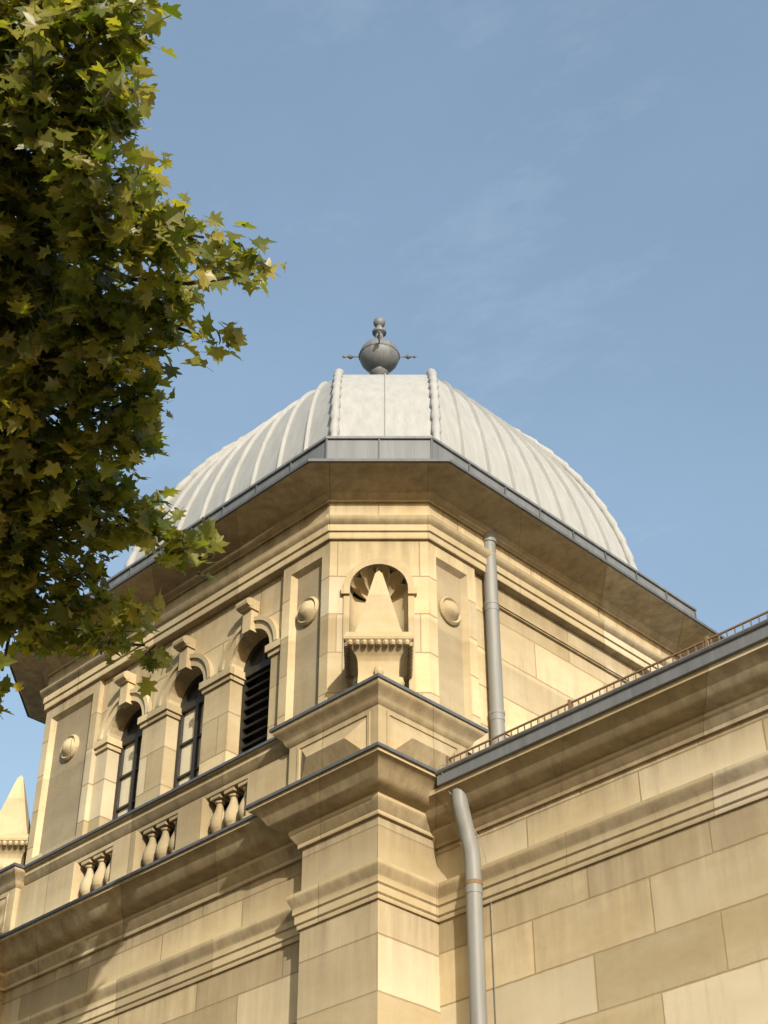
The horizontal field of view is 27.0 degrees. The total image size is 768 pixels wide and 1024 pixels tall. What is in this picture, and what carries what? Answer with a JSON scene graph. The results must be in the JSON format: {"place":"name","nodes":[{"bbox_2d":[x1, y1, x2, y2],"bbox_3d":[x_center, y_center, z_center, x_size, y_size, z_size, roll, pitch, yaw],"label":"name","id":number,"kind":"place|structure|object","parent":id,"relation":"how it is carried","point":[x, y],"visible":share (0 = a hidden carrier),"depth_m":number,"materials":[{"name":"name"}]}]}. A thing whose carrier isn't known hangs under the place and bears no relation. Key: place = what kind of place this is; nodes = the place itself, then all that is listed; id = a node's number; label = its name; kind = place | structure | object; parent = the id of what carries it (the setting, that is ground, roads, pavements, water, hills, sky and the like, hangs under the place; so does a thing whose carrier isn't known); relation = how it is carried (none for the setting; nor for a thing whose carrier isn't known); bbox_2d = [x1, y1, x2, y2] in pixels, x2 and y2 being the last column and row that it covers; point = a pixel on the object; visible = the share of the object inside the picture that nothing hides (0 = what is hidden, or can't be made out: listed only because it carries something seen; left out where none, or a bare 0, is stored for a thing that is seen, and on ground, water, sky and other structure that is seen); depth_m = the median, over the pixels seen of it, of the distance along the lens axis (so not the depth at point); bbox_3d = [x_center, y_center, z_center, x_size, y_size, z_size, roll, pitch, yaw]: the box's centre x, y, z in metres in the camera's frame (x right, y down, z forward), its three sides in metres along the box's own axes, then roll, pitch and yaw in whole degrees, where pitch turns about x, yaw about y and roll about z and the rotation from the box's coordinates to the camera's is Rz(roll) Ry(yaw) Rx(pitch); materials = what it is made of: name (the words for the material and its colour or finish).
{"place":"outdoors","nodes":[
{"label":"outdoors","id":0,"kind":"place"},
{"bbox_2d":[0,0,767,825],"label":"sky","id":1,"kind":"structure","parent":0,"point":[557,208],"materials":[{"name":"blue"}]},
{"label":"ground","id":2,"kind":"structure","parent":0,"visible":0},
{"bbox_2d":[0,0,286,718],"bbox_3d":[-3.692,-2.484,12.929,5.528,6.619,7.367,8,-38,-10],"label":"plane tree leaves","id":3,"kind":"object","parent":2,"relation":"on","point":[66,495],"visible":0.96,"depth_m":12.09,"materials":[{"name":"green plant"}]},
{"bbox_2d":[0,815,439,1023],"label":"corner piers","id":4,"kind":"structure","parent":2,"relation":"on","point":[375,961],"depth_m":12.98,"materials":[{"name":"stone"}]},
{"bbox_2d":[0,503,767,1023],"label":"stone wall","id":5,"kind":"structure","parent":2,"relation":"on","point":[670,929],"depth_m":13.51,"materials":[{"name":"stone"}]},
{"bbox_2d":[112,636,270,819],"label":"window frames","id":6,"kind":"structure","parent":5,"relation":"attached to","point":[259,669],"depth_m":16.72,"materials":[{"name":"black wood"}]},
{"bbox_2d":[118,704,203,816],"bbox_3d":[-2.300,2.742,16.835,1.650,1.250,0.005,-31,-47,34],"label":"window glass","id":7,"kind":"object","parent":6,"relation":"in","point":[188,734],"visible":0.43,"depth_m":16.94,"materials":[{"name":"glass"}]},
{"bbox_2d":[127,642,268,736],"bbox_3d":[-1.936,1.888,17.021,2.680,0.340,0.005,-31,-47,34],"label":"window glass","id":8,"kind":"object","parent":6,"relation":"in","point":[256,660],"visible":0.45,"depth_m":17.08,"materials":[{"name":"black glass"}]},
{"bbox_2d":[94,593,365,873],"bbox_3d":[-0.364,3.220,18.296,6.600,4.420,5.710,-31,-47,34],"label":"dark interior","id":9,"kind":"object","parent":5,"relation":"in","point":[258,706],"visible":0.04,"depth_m":16.17,"materials":[{"name":"black"}]},
{"bbox_2d":[39,565,464,853],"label":"recessed wall panels","id":10,"kind":"object","parent":5,"relation":"attached to","point":[62,803],"visible":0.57,"depth_m":16.02,"materials":[{"name":"beige stone"}]},
{"bbox_2d":[135,375,627,563],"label":"dome roof","id":11,"kind":"structure","parent":5,"relation":"on","point":[362,407],"depth_m":18.92,"materials":[{"name":"grey metal"}]},
{"bbox_2d":[342,317,416,374],"bbox_3d":[-0.067,-1.926,22.531,0.759,2.213,0.759,-31,-47,34],"label":"finial","id":12,"kind":"object","parent":11,"relation":"on","point":[379,354],"visible":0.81,"depth_m":22.55,"materials":[{"name":"grey metal"}]},
{"bbox_2d":[125,368,637,569],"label":"dome ribs","id":13,"kind":"object","parent":11,"relation":"on","point":[435,416],"visible":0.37,"depth_m":19.85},
{"bbox_2d":[155,373,611,552],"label":"roof seams","id":14,"kind":"object","parent":11,"relation":"on","point":[487,413],"visible":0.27,"depth_m":19.59,"materials":[{"name":"grey metal"}]},
{"bbox_2d":[0,462,767,1023],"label":"dressed mouldings","id":15,"kind":"object","parent":5,"relation":"attached to","point":[282,830],"visible":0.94,"depth_m":15.17,"materials":[{"name":"stone"}]},
{"bbox_2d":[0,439,725,938],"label":"zinc flashings","id":16,"kind":"object","parent":15,"relation":"on","point":[334,697],"visible":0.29,"depth_m":15.96,"materials":[{"name":"grey metal"}]},
{"bbox_2d":[48,436,767,789],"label":"gutter","id":17,"kind":"object","parent":15,"relation":"on","point":[420,446],"visible":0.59,"depth_m":16.51,"materials":[{"name":"metal"}]},
{"bbox_2d":[446,611,767,885],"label":"snow guard","id":18,"kind":"object","parent":17,"relation":"on","point":[707,641],"visible":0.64,"depth_m":12.76,"materials":[{"name":"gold metal"}]},
{"bbox_2d":[439,530,504,1023],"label":"downpipes","id":19,"kind":"object","parent":5,"relation":"attached to","point":[475,928],"visible":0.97,"depth_m":13.28,"materials":[{"name":"metal"}]}
]}

